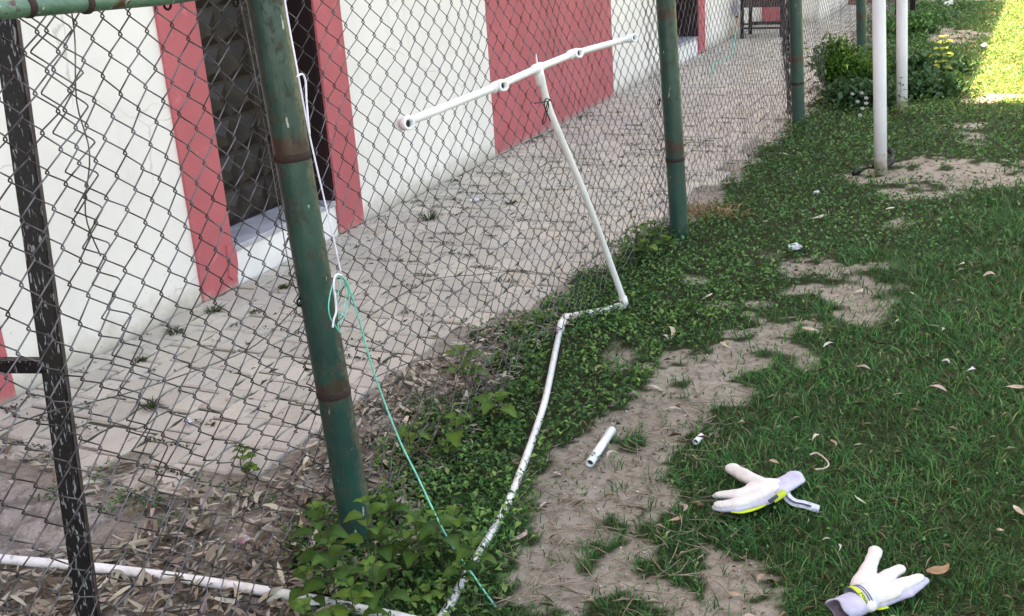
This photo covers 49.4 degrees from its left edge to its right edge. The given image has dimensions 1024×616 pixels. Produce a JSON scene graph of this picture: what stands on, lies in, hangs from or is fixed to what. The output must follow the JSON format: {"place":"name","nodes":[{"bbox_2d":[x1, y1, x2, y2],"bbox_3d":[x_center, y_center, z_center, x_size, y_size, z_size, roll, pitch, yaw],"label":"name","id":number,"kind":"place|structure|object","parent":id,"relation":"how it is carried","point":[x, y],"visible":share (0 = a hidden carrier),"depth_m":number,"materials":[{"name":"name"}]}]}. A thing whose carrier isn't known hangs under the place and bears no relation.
{"place":"outdoors","nodes":[
{"label":"outdoors","id":0,"kind":"place"},
{"bbox_2d":[0,1,919,493],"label":"pavement","id":1,"kind":"structure","parent":0,"point":[114,439],"depth_m":4.83,"materials":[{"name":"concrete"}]},
{"bbox_2d":[133,355,147,363],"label":"grass tuft","id":2,"kind":"object","parent":1,"relation":"on","point":[142,359],"visible":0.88,"depth_m":4.16,"materials":[{"name":"green plant"}]},
{"bbox_2d":[140,396,162,410],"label":"grass tuft","id":3,"kind":"object","parent":1,"relation":"on","point":[150,405],"visible":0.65,"depth_m":3.75,"materials":[{"name":"green plant"}]},
{"bbox_2d":[162,325,184,335],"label":"grass tuft","id":4,"kind":"object","parent":1,"relation":"on","point":[170,331],"visible":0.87,"depth_m":4.42,"materials":[{"name":"green plant"}]},
{"bbox_2d":[202,301,225,313],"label":"grass tuft","id":5,"kind":"object","parent":1,"relation":"on","point":[217,309],"visible":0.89,"depth_m":4.64,"materials":[{"name":"green plant"}]},
{"bbox_2d":[230,444,256,465],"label":"weed plant","id":6,"kind":"object","parent":1,"relation":"on","point":[248,455],"visible":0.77,"depth_m":3.27,"materials":[{"name":"green plant"}]},
{"bbox_2d":[278,282,290,288],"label":"grass tuft","id":7,"kind":"object","parent":1,"relation":"on","point":[284,286],"visible":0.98,"depth_m":4.89,"materials":[{"name":"green plant"}]},
{"bbox_2d":[3,108,772,499],"bbox_3d":[0.063,-0.478,5.761,1.565,0.019,6.092,5,22,24],"label":"joint moss","id":8,"kind":"object","parent":1,"relation":"on","point":[367,294],"visible":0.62,"depth_m":4.99,"materials":[{"name":"green plant"}]},
{"bbox_2d":[416,208,442,220],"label":"grass tuft","id":9,"kind":"object","parent":1,"relation":"on","point":[433,217],"visible":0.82,"depth_m":5.82,"materials":[{"name":"green plant"}]},
{"bbox_2d":[740,0,789,38],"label":"metal bench","id":10,"kind":"object","parent":1,"relation":"on","point":[750,14],"visible":0.56,"depth_m":12.08,"materials":[{"name":"black metal"}]},
{"bbox_2d":[780,0,791,114],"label":"rolled netting","id":11,"kind":"object","parent":1,"relation":"on","point":[786,44],"visible":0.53,"depth_m":7.67,"materials":[{"name":"grey metal"}]},
{"bbox_2d":[0,0,1023,615],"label":"ground","id":12,"kind":"structure","parent":0,"point":[706,370],"depth_m":3.41,"materials":[{"name":"green plant"}]},
{"bbox_2d":[0,18,100,615],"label":"black frame","id":13,"kind":"object","parent":12,"relation":"on","point":[22,133],"visible":0.82,"depth_m":2.09,"materials":[{"name":"paint"}]},
{"bbox_2d":[0,476,125,574],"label":"concrete slab","id":14,"kind":"structure","parent":12,"relation":"on","point":[30,529],"depth_m":3.04,"materials":[{"name":"grey concrete"}]},
{"bbox_2d":[29,459,282,523],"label":"edge weeds","id":15,"kind":"object","parent":12,"relation":"on","point":[115,499],"visible":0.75,"depth_m":3.09,"materials":[{"name":"brown plant"}]},
{"bbox_2d":[234,595,264,611],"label":"dry leaves","id":16,"kind":"object","parent":12,"relation":"on","point":[245,606],"visible":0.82,"depth_m":2.60,"materials":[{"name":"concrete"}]},
{"bbox_2d":[240,462,259,479],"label":"weed plant","id":17,"kind":"object","parent":12,"relation":"on","point":[253,466],"visible":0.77,"depth_m":3.22,"materials":[{"name":"green plant"}]},
{"bbox_2d":[253,489,274,507],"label":"dry leaf","id":18,"kind":"object","parent":12,"relation":"on","point":[256,495],"visible":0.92,"depth_m":3.04,"materials":[{"name":"beige plant"}]},
{"bbox_2d":[0,295,577,615],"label":"leaf litter","id":19,"kind":"object","parent":12,"relation":"on","point":[273,601],"visible":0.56,"depth_m":2.94,"materials":[{"name":"brown plant"}]},
{"bbox_2d":[150,508,154,518],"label":"dry leaf","id":20,"kind":"object","parent":19,"relation":"on","point":[152,511],"visible":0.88,"depth_m":2.97,"materials":[{"name":"beige plant"}]},
{"bbox_2d":[186,517,200,529],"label":"dry leaf","id":21,"kind":"object","parent":19,"relation":"on","point":[189,524],"visible":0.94,"depth_m":2.89,"materials":[{"name":"beige plant"}]},
{"bbox_2d":[232,536,249,543],"bbox_3d":[-0.692,0.591,2.847,0.039,0.008,0.029,11,38,22],"label":"plastic scrap","id":22,"kind":"object","parent":19,"relation":"on","point":[242,540],"visible":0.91,"depth_m":2.84,"materials":[{"name":"pink plastic"}]},
{"bbox_2d":[289,565,331,611],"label":"weed plant","id":23,"kind":"object","parent":12,"relation":"on","point":[302,572],"visible":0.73,"depth_m":2.52,"materials":[{"name":"green plant"}]},
{"bbox_2d":[289,596,333,615],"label":"weed plant","id":24,"kind":"object","parent":12,"relation":"on","point":[301,605],"visible":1,"depth_m":2.40,"materials":[{"name":"green plant"}]},
{"bbox_2d":[0,33,637,615],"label":"pipe frame","id":25,"kind":"object","parent":12,"relation":"on","point":[500,85],"visible":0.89,"depth_m":3.21,"materials":[{"name":"white plastic"}]},
{"bbox_2d":[534,98,551,124],"bbox_3d":[0.099,-0.618,3.507,0.004,0.081,0.135,5,22,24],"label":"cable tie","id":26,"kind":"object","parent":25,"relation":"attached to","point":[544,101],"visible":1,"depth_m":3.52,"materials":[{"name":"grey plastic"}]},
{"bbox_2d":[289,500,353,596],"bbox_3d":[-0.444,0.575,2.574,0.134,0.267,0.104,11,25,37],"label":"weed plant","id":27,"kind":"object","parent":12,"relation":"on","point":[334,530],"visible":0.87,"depth_m":2.56,"materials":[{"name":"green plant"}]},
{"bbox_2d":[301,536,358,603],"bbox_3d":[-0.404,0.615,2.508,0.123,0.223,0.108,-2,20,5],"label":"weed plant","id":28,"kind":"object","parent":12,"relation":"on","point":[328,559],"visible":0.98,"depth_m":2.48,"materials":[{"name":"green plant"}]},
{"bbox_2d":[326,576,388,615],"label":"weed plant","id":29,"kind":"object","parent":12,"relation":"on","point":[355,597],"visible":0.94,"depth_m":2.41,"materials":[{"name":"green plant"}]},
{"bbox_2d":[341,495,396,562],"bbox_3d":[-0.343,0.551,2.657,0.110,0.228,0.089,5,22,24],"label":"weed plant","id":30,"kind":"object","parent":12,"relation":"on","point":[374,508],"visible":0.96,"depth_m":2.64,"materials":[{"name":"green plant"}]},
{"bbox_2d":[347,555,411,615],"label":"weed plant","id":31,"kind":"object","parent":12,"relation":"on","point":[375,573],"visible":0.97,"depth_m":2.44,"materials":[{"name":"green plant"}]},
{"bbox_2d":[359,521,408,561],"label":"weed plant","id":32,"kind":"object","parent":12,"relation":"on","point":[385,552],"visible":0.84,"depth_m":2.65,"materials":[{"name":"green plant"}]},
{"bbox_2d":[377,492,410,523],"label":"weed plant","id":33,"kind":"object","parent":12,"relation":"on","point":[391,507],"visible":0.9,"depth_m":2.85,"materials":[{"name":"green plant"}]},
{"bbox_2d":[0,388,788,615],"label":"twigs","id":34,"kind":"object","parent":12,"relation":"on","point":[592,576],"visible":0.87,"depth_m":2.83,"materials":[{"name":"brown wood"}]},
{"bbox_2d":[387,539,418,569],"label":"weed plant","id":35,"kind":"object","parent":12,"relation":"on","point":[405,543],"visible":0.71,"depth_m":2.66,"materials":[{"name":"green plant"}]},
{"bbox_2d":[391,423,430,453],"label":"weed plant","id":36,"kind":"object","parent":12,"relation":"on","point":[403,430],"visible":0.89,"depth_m":3.23,"materials":[{"name":"green plant"}]},
{"bbox_2d":[389,511,444,576],"bbox_3d":[-0.215,0.571,2.643,0.125,0.180,0.104,-15,23,-29],"label":"weed plant","id":37,"kind":"object","parent":12,"relation":"on","point":[415,520],"visible":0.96,"depth_m":2.63,"materials":[{"name":"green plant"}]},
{"bbox_2d":[406,583,441,611],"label":"weed plant","id":38,"kind":"object","parent":12,"relation":"on","point":[424,587],"visible":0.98,"depth_m":2.52,"materials":[{"name":"green plant"}]},
{"bbox_2d":[0,0,848,406],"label":"building","id":39,"kind":"structure","parent":12,"relation":"on","point":[120,252],"depth_m":5.13,"materials":[{"name":"beige paint"}]},
{"bbox_2d":[195,0,281,226],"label":"window","id":40,"kind":"structure","parent":39,"relation":"in","point":[210,15],"depth_m":5.21,"materials":[{"name":"brown metal"}]},
{"bbox_2d":[419,509,461,575],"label":"weed plant","id":41,"kind":"object","parent":12,"relation":"on","point":[428,528],"visible":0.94,"depth_m":2.61,"materials":[{"name":"green plant"}]},
{"bbox_2d":[434,577,447,605],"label":"weed plant","id":42,"kind":"object","parent":12,"relation":"on","point":[440,587],"visible":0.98,"depth_m":2.52,"materials":[{"name":"green plant"}]},
{"bbox_2d":[427,439,461,461],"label":"weed plant","id":43,"kind":"object","parent":12,"relation":"on","point":[443,444],"visible":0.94,"depth_m":3.23,"materials":[{"name":"green plant"}]},
{"bbox_2d":[443,412,466,446],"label":"weed plant","id":44,"kind":"object","parent":12,"relation":"on","point":[453,438],"visible":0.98,"depth_m":3.25,"materials":[{"name":"green plant"}]},
{"bbox_2d":[438,505,474,541],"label":"weed plant","id":45,"kind":"object","parent":12,"relation":"on","point":[453,512],"visible":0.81,"depth_m":2.74,"materials":[{"name":"green plant"}]},
{"bbox_2d":[0,0,920,615],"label":"chain link fence","id":46,"kind":"object","parent":12,"relation":"on","point":[290,142],"visible":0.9,"depth_m":2.62,"materials":[{"name":"grey metal"}]},
{"bbox_2d":[284,0,342,327],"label":"string","id":47,"kind":"object","parent":46,"relation":"hanging from","point":[309,134],"visible":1,"depth_m":2.36,"materials":[{"name":"white fabric"}]},
{"bbox_2d":[328,276,496,606],"bbox_3d":[-0.133,0.341,2.533,0.492,0.844,0.154,6,22,27],"label":"cord","id":48,"kind":"object","parent":47,"relation":"hanging from","point":[346,284],"visible":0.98,"depth_m":2.57,"materials":[{"name":"teal plastic"}]},
{"bbox_2d":[711,32,735,78],"bbox_3d":[1.165,-1.392,6.116,0.006,0.181,0.515,5,22,24],"label":"cord","id":49,"kind":"object","parent":46,"relation":"hanging from","point":[725,58],"visible":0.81,"depth_m":6.18,"materials":[{"name":"teal plastic"}]},
{"bbox_2d":[442,558,481,593],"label":"weed plant","id":50,"kind":"object","parent":12,"relation":"on","point":[450,570],"visible":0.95,"depth_m":2.58,"materials":[{"name":"green plant"}]},
{"bbox_2d":[434,345,490,390],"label":"weed plant","id":51,"kind":"object","parent":12,"relation":"on","point":[479,369],"visible":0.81,"depth_m":3.60,"materials":[{"name":"green plant"}]},
{"bbox_2d":[457,364,481,388],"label":"weed plant","id":52,"kind":"object","parent":12,"relation":"on","point":[476,379],"visible":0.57,"depth_m":3.68,"materials":[{"name":"green plant"}]},
{"bbox_2d":[452,531,497,584],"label":"weed plant","id":53,"kind":"object","parent":12,"relation":"on","point":[474,538],"visible":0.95,"depth_m":2.59,"materials":[{"name":"green plant"}]},
{"bbox_2d":[472,390,516,423],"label":"weed plant","id":54,"kind":"object","parent":12,"relation":"on","point":[485,400],"visible":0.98,"depth_m":3.43,"materials":[{"name":"green plant"}]},
{"bbox_2d":[1,16,1015,615],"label":"soil crumbs","id":55,"kind":"object","parent":12,"relation":"on","point":[563,464],"visible":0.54,"depth_m":3.12,"materials":[{"name":"brown soil"}]},
{"bbox_2d":[507,323,527,332],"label":"weed plant","id":56,"kind":"object","parent":12,"relation":"on","point":[520,329],"visible":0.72,"depth_m":4.09,"materials":[{"name":"green plant"}]},
{"bbox_2d":[511,529,527,540],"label":"dry leaf","id":57,"kind":"object","parent":12,"relation":"on","point":[525,533],"visible":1,"depth_m":2.80,"materials":[{"name":"beige plant"}]},
{"bbox_2d":[529,314,549,326],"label":"weed plant","id":58,"kind":"object","parent":12,"relation":"on","point":[539,317],"visible":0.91,"depth_m":4.19,"materials":[{"name":"green plant"}]},
{"bbox_2d":[282,221,798,615],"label":"ground cover","id":59,"kind":"object","parent":12,"relation":"on","point":[430,563],"visible":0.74,"depth_m":3.33,"materials":[{"name":"green plant"}]},
{"bbox_2d":[566,471,579,476],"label":"dry leaf","id":60,"kind":"object","parent":12,"relation":"on","point":[571,474],"visible":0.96,"depth_m":3.09,"materials":[{"name":"beige plant"}]},
{"bbox_2d":[169,21,1023,615],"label":"straw bits","id":61,"kind":"object","parent":12,"relation":"on","point":[641,507],"visible":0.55,"depth_m":3.31,"materials":[{"name":"beige plant"}]},
{"bbox_2d":[585,426,615,466],"bbox_3d":[0.259,0.402,3.236,0.025,0.025,0.218,4,21,21],"label":"tube","id":62,"kind":"object","parent":12,"relation":"on","point":[605,439],"visible":1,"depth_m":3.22,"materials":[{"name":"plastic"}]},
{"bbox_2d":[616,242,642,256],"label":"weed plant","id":63,"kind":"object","parent":12,"relation":"on","point":[625,245],"visible":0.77,"depth_m":4.86,"materials":[{"name":"green plant"}]},
{"bbox_2d":[623,225,647,254],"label":"weed plant","id":64,"kind":"object","parent":12,"relation":"on","point":[634,232],"visible":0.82,"depth_m":4.99,"materials":[{"name":"green plant"}]},
{"bbox_2d":[632,238,657,261],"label":"weed plant","id":65,"kind":"object","parent":12,"relation":"on","point":[650,246],"visible":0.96,"depth_m":4.83,"materials":[{"name":"green plant"}]},
{"bbox_2d":[636,220,664,239],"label":"weed plant","id":66,"kind":"object","parent":12,"relation":"on","point":[649,229],"visible":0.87,"depth_m":5.03,"materials":[{"name":"green plant"}]},
{"bbox_2d":[280,0,1023,615],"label":"ground cover","id":67,"kind":"object","parent":12,"relation":"on","point":[712,216],"visible":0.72,"depth_m":5.08,"materials":[{"name":"green plant"}]},
{"bbox_2d":[642,385,664,393],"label":"dry leaf","id":68,"kind":"object","parent":12,"relation":"on","point":[658,387],"visible":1,"depth_m":3.60,"materials":[{"name":"beige plant"}]},
{"bbox_2d":[649,234,678,254],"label":"weed plant","id":69,"kind":"object","parent":12,"relation":"on","point":[664,238],"visible":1,"depth_m":4.95,"materials":[{"name":"green plant"}]},
{"bbox_2d":[669,326,675,338],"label":"dry leaf","id":70,"kind":"object","parent":12,"relation":"on","point":[673,330],"visible":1,"depth_m":3.99,"materials":[{"name":"beige plant"}]},
{"bbox_2d":[679,503,687,510],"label":"dry leaf","id":71,"kind":"object","parent":12,"relation":"on","point":[685,506],"visible":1,"depth_m":2.86,"materials":[{"name":"beige plant"}]},
{"bbox_2d":[693,433,702,444],"bbox_3d":[0.543,0.381,3.240,0.018,0.018,0.043,9,23,32],"label":"tube","id":72,"kind":"object","parent":12,"relation":"on","point":[697,439],"visible":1,"depth_m":3.23,"materials":[{"name":"plastic"}]},
{"bbox_2d":[687,193,760,221],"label":"dead weed","id":73,"kind":"object","parent":12,"relation":"on","point":[698,208],"visible":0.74,"depth_m":5.53,"materials":[{"name":"brown plant"}]},
{"bbox_2d":[729,592,740,595],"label":"dry leaf","id":74,"kind":"object","parent":12,"relation":"on","point":[734,593],"visible":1,"depth_m":2.52,"materials":[{"name":"beige plant"}]},
{"bbox_2d":[757,574,770,582],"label":"dry leaf","id":75,"kind":"object","parent":12,"relation":"on","point":[759,576],"visible":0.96,"depth_m":2.58,"materials":[{"name":"beige plant"}]},
{"bbox_2d":[712,463,819,513],"bbox_3d":[0.660,0.480,2.879,0.268,0.052,0.242,5,22,24],"label":"goalkeeper glove","id":76,"kind":"object","parent":12,"relation":"on","point":[756,492],"visible":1,"depth_m":2.86,"materials":[{"name":"white fabric"}]},
{"bbox_2d":[528,39,1011,615],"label":"leaf flecks","id":77,"kind":"object","parent":12,"relation":"on","point":[682,427],"visible":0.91,"depth_m":3.12,"materials":[{"name":"brown plant"}]},
{"bbox_2d":[783,118,796,128],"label":"weed plant","id":78,"kind":"object","parent":12,"relation":"on","point":[788,121],"visible":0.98,"depth_m":7.28,"materials":[{"name":"green plant"}]},
{"bbox_2d":[788,242,802,249],"bbox_3d":[1.241,-0.271,4.877,0.061,0.016,0.051,4,35,6],"label":"paper scrap","id":79,"kind":"object","parent":12,"relation":"on","point":[797,246],"visible":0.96,"depth_m":4.87,"materials":[{"name":"white paper"}]},
{"bbox_2d":[794,117,812,124],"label":"weed plant","id":80,"kind":"object","parent":12,"relation":"on","point":[803,119],"visible":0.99,"depth_m":7.30,"materials":[{"name":"green plant"}]},
{"bbox_2d":[802,327,816,329],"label":"dry leaf","id":81,"kind":"object","parent":12,"relation":"on","point":[809,328],"visible":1,"depth_m":3.93,"materials":[{"name":"beige plant"}]},
{"bbox_2d":[805,107,815,120],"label":"weed plant","id":82,"kind":"object","parent":12,"relation":"on","point":[810,111],"visible":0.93,"depth_m":7.63,"materials":[{"name":"green plant"}]},
{"bbox_2d":[803,31,872,88],"bbox_3d":[2.526,-1.905,8.627,0.547,0.467,0.422,5,22,24],"label":"bush","id":83,"kind":"object","parent":12,"relation":"on","point":[838,62],"visible":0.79,"depth_m":8.59,"materials":[{"name":"green plant"}]},
{"bbox_2d":[807,70,915,116],"bbox_3d":[2.497,-1.406,7.559,0.724,0.294,1.509,-3,20,2],"label":"flowering weed","id":84,"kind":"object","parent":12,"relation":"on","point":[857,90],"visible":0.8,"depth_m":7.91,"materials":[{"name":"green plant"}]},
{"bbox_2d":[852,44,893,81],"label":"bush","id":85,"kind":"object","parent":12,"relation":"on","point":[867,69],"visible":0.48,"depth_m":8.71,"materials":[{"name":"green plant"}]},
{"bbox_2d":[852,148,894,175],"bbox_3d":[2.045,-0.809,6.190,0.381,0.095,0.120,-19,25,-36],"label":"rubber strap","id":86,"kind":"object","parent":12,"relation":"on","point":[891,160],"visible":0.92,"depth_m":6.15,"materials":[{"name":"black rubber"}]},
{"bbox_2d":[825,546,928,615],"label":"goalkeeper glove","id":87,"kind":"object","parent":12,"relation":"on","point":[869,589],"visible":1,"depth_m":2.43,"materials":[{"name":"white fabric"}]},
{"bbox_2d":[872,0,886,174],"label":"metal pole","id":88,"kind":"object","parent":12,"relation":"on","point":[879,79],"visible":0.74,"depth_m":5.96,"materials":[{"name":"white metal"}]},
{"bbox_2d":[894,77,906,125],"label":"weed plant","id":89,"kind":"object","parent":12,"relation":"on","point":[898,95],"visible":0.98,"depth_m":7.04,"materials":[{"name":"green plant"}]},
{"bbox_2d":[896,0,907,116],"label":"metal pole","id":90,"kind":"object","parent":12,"relation":"on","point":[902,38],"visible":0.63,"depth_m":7.44,"materials":[{"name":"white metal"}]},
{"bbox_2d":[853,5,954,36],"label":"nightshade clump","id":91,"kind":"object","parent":12,"relation":"on","point":[927,20],"visible":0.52,"depth_m":11.49,"materials":[{"name":"green plant"}]},
{"bbox_2d":[894,0,915,14],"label":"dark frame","id":92,"kind":"object","parent":12,"relation":"on","point":[912,5],"depth_m":13.04,"materials":[{"name":"black metal"}]},
{"bbox_2d":[896,98,916,116],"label":"weed plant","id":93,"kind":"object","parent":12,"relation":"on","point":[904,108],"visible":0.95,"depth_m":7.37,"materials":[{"name":"green plant"}]},
{"bbox_2d":[912,104,929,114],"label":"weed plant","id":94,"kind":"object","parent":12,"relation":"on","point":[920,112],"visible":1,"depth_m":7.26,"materials":[{"name":"green plant"}]},
{"bbox_2d":[886,48,968,78],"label":"nightshade clump","id":95,"kind":"object","parent":12,"relation":"on","point":[917,59],"visible":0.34,"depth_m":8.72,"materials":[{"name":"green plant"}]},
{"bbox_2d":[887,62,981,101],"bbox_3d":[3.095,-1.665,8.205,0.710,0.267,0.672,5,22,24],"label":"nightshade clump","id":96,"kind":"object","parent":12,"relation":"on","point":[930,81],"visible":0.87,"depth_m":8.11,"materials":[{"name":"green plant"}]},
{"bbox_2d":[926,562,948,573],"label":"dry leaf","id":97,"kind":"object","parent":12,"relation":"on","point":[938,569],"visible":1,"depth_m":2.52,"materials":[{"name":"beige plant"}]},
{"bbox_2d":[928,35,952,73],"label":"weed plant","id":98,"kind":"object","parent":12,"relation":"on","point":[941,61],"visible":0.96,"depth_m":8.27,"materials":[{"name":"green plant"}]},
{"bbox_2d":[911,49,983,74],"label":"nightshade clump","id":99,"kind":"object","parent":12,"relation":"on","point":[971,64],"visible":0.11,"depth_m":9.11,"materials":[{"name":"green plant"}]},
{"bbox_2d":[939,55,959,73],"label":"weed plant","id":100,"kind":"object","parent":12,"relation":"on","point":[954,61],"visible":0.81,"depth_m":8.35,"materials":[{"name":"green plant"}]},
{"bbox_2d":[1013,505,1023,514],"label":"dry leaf","id":101,"kind":"object","parent":12,"relation":"on","point":[1017,509],"visible":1,"depth_m":2.73,"materials":[{"name":"beige plant"}]},
{"bbox_2d":[269,0,1023,615],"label":"grass","id":102,"kind":"structure","parent":0,"point":[925,396],"depth_m":3.21,"materials":[{"name":"green plant"}]},
{"bbox_2d":[809,452,829,469],"bbox_3d":[0.833,0.413,3.008,0.044,0.004,0.098,-2,20,5],"label":"bark strip","id":103,"kind":"object","parent":102,"relation":"on","point":[824,458],"visible":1,"depth_m":3.01,"materials":[{"name":"beige plant"}]},
{"bbox_2d":[924,385,946,390],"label":"dry leaf","id":104,"kind":"object","parent":102,"relation":"on","point":[941,387],"visible":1,"depth_m":3.43,"materials":[{"name":"plant"}]},
{"bbox_2d":[1002,385,1023,387],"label":"dry leaf","id":105,"kind":"object","parent":102,"relation":"on","point":[1016,386],"visible":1,"depth_m":3.39,"materials":[{"name":"beige plant"}]}
]}

